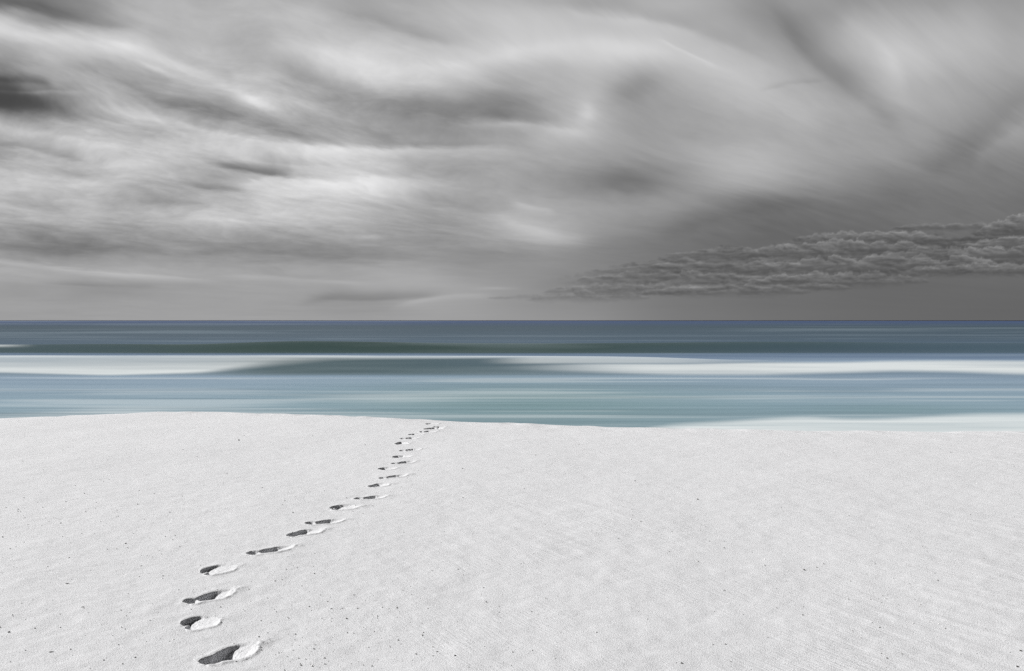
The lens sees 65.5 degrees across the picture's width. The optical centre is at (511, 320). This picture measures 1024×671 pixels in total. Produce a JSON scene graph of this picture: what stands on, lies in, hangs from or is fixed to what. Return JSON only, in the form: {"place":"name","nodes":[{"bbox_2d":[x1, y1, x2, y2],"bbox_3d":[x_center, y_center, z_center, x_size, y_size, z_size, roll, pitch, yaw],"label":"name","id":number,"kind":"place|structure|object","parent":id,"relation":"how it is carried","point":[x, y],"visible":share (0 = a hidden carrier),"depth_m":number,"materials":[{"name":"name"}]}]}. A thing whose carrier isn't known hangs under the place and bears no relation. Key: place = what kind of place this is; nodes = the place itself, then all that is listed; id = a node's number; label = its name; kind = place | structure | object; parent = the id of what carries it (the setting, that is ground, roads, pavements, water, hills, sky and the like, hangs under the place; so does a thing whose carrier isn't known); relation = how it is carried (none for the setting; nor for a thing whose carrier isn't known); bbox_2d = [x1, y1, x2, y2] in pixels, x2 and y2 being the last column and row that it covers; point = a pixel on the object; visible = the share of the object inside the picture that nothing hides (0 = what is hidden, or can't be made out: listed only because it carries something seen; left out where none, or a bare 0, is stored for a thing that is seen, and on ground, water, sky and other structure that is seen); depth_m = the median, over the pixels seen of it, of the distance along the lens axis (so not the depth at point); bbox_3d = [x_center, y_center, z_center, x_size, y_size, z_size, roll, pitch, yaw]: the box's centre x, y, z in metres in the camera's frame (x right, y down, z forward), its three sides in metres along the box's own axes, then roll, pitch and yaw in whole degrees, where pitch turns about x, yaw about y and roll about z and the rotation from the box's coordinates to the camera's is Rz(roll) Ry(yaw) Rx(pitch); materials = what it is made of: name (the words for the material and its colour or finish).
{"place":"outdoors","nodes":[
{"label":"outdoors","id":0,"kind":"place"},
{"bbox_2d":[0,0,1023,319],"bbox_3d":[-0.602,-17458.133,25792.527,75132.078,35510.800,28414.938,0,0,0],"label":"sky","id":1,"kind":"structure","parent":0,"point":[510,158],"depth_m":37062.35,"materials":[{"name":"grey"}]},
{"bbox_2d":[0,412,1023,670],"bbox_3d":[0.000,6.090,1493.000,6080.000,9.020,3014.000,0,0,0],"label":"sand","id":2,"kind":"structure","parent":0,"point":[752,520],"depth_m":5.64,"materials":[{"name":"white sand"}]},
{"bbox_2d":[180,615,220,629],"bbox_3d":[-1.653,1.620,4.230,0.196,0.054,0.219,0,0,-36],"label":"footprint","id":3,"kind":"object","parent":2,"relation":"on","point":[192,623],"visible":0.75,"depth_m":4.26},
{"bbox_2d":[181,588,234,604],"bbox_3d":[-1.745,1.624,4.609,0.162,0.061,0.313,0,0,40],"label":"footprint","id":4,"kind":"object","parent":2,"relation":"on","point":[216,594],"visible":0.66,"depth_m":4.66},
{"bbox_2d":[200,564,236,574],"bbox_3d":[-1.886,1.614,5.115,0.230,0.044,0.204,0,0,-39],"label":"footprint","id":5,"kind":"object","parent":2,"relation":"on","point":[215,569],"visible":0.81,"depth_m":5.14},
{"bbox_2d":[197,642,258,664],"bbox_3d":[-1.362,1.623,3.826,0.294,0.057,0.188,0,0,-36],"label":"footprint","id":6,"kind":"object","parent":2,"relation":"on","point":[235,651],"visible":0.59,"depth_m":3.87},
{"bbox_2d":[245,545,294,554],"bbox_3d":[-1.669,1.616,5.523,0.345,0.060,0.159,0,0,-37],"label":"footprint","id":7,"kind":"object","parent":2,"relation":"on","point":[268,550],"visible":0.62,"depth_m":5.57},
{"bbox_2d":[286,529,322,536],"bbox_3d":[-1.556,1.613,5.984,0.288,0.057,0.180,0,0,-34],"label":"footprint","id":8,"kind":"object","parent":2,"relation":"on","point":[302,532],"visible":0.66,"depth_m":6.03},
{"bbox_2d":[304,518,344,524],"bbox_3d":[-1.483,1.616,6.309,0.325,0.057,0.162,0,0,-21],"label":"footprint","id":9,"kind":"object","parent":2,"relation":"on","point":[334,520],"visible":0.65,"depth_m":6.35},
{"bbox_2d":[330,504,357,509],"bbox_3d":[-1.434,1.618,6.816,0.246,0.050,0.210,0,0,-17],"label":"footprint","id":10,"kind":"object","parent":2,"relation":"on","point":[342,506],"visible":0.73,"depth_m":6.87},
{"bbox_2d":[354,495,386,499],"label":"footprint","id":11,"kind":"object","parent":2,"relation":"on","point":[373,497],"visible":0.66,"depth_m":7.24},
{"bbox_2d":[368,483,388,486],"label":"footprint","id":12,"kind":"object","parent":2,"relation":"on","point":[379,484],"visible":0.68,"depth_m":7.78},
{"bbox_2d":[378,467,396,469],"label":"footprint","id":13,"kind":"object","parent":2,"relation":"on","point":[384,468],"visible":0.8,"depth_m":8.63},
{"bbox_2d":[378,474,407,478],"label":"footprint","id":14,"kind":"object","parent":2,"relation":"on","point":[395,476],"visible":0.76,"depth_m":8.19},
{"bbox_2d":[392,455,411,457],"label":"footprint","id":15,"kind":"object","parent":2,"relation":"on","point":[399,456],"visible":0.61,"depth_m":9.44},
{"bbox_2d":[394,441,409,444],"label":"footprint","id":16,"kind":"object","parent":2,"relation":"on","point":[400,442],"visible":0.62,"depth_m":10.41},
{"bbox_2d":[391,460,415,464],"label":"footprint","id":17,"kind":"object","parent":2,"relation":"on","point":[401,462],"visible":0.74,"depth_m":9.02},
{"bbox_2d":[399,448,420,450],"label":"footprint","id":18,"kind":"object","parent":2,"relation":"on","point":[412,449],"visible":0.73,"depth_m":9.89},
{"bbox_2d":[400,437,419,439],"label":"footprint","id":19,"kind":"object","parent":2,"relation":"on","point":[409,438],"visible":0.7,"depth_m":10.80},
{"bbox_2d":[0,427,1021,669],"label":"shell grit","id":20,"kind":"object","parent":2,"relation":"on","point":[431,570],"visible":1,"depth_m":4.72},
{"bbox_2d":[652,413,1023,431],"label":"shore wash","id":21,"kind":"object","parent":2,"relation":"on","point":[979,422],"visible":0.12,"depth_m":27.73,"materials":[{"name":"liquid"}]},
{"bbox_2d":[0,320,1023,426],"bbox_3d":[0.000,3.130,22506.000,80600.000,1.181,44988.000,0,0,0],"label":"sea","id":22,"kind":"structure","parent":0,"point":[606,401],"depth_m":44.65,"materials":[{"name":"liquid"}]},
{"bbox_2d":[0,355,1023,376],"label":"breaking wave","id":23,"kind":"object","parent":22,"relation":"on","point":[170,365],"visible":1,"depth_m":54.29,"materials":[{"name":"liquid"}]},
{"bbox_2d":[0,341,1023,353],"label":"swell","id":24,"kind":"structure","parent":22,"relation":"on","point":[316,347],"depth_m":89.17,"materials":[{"name":"liquid"}]}
]}

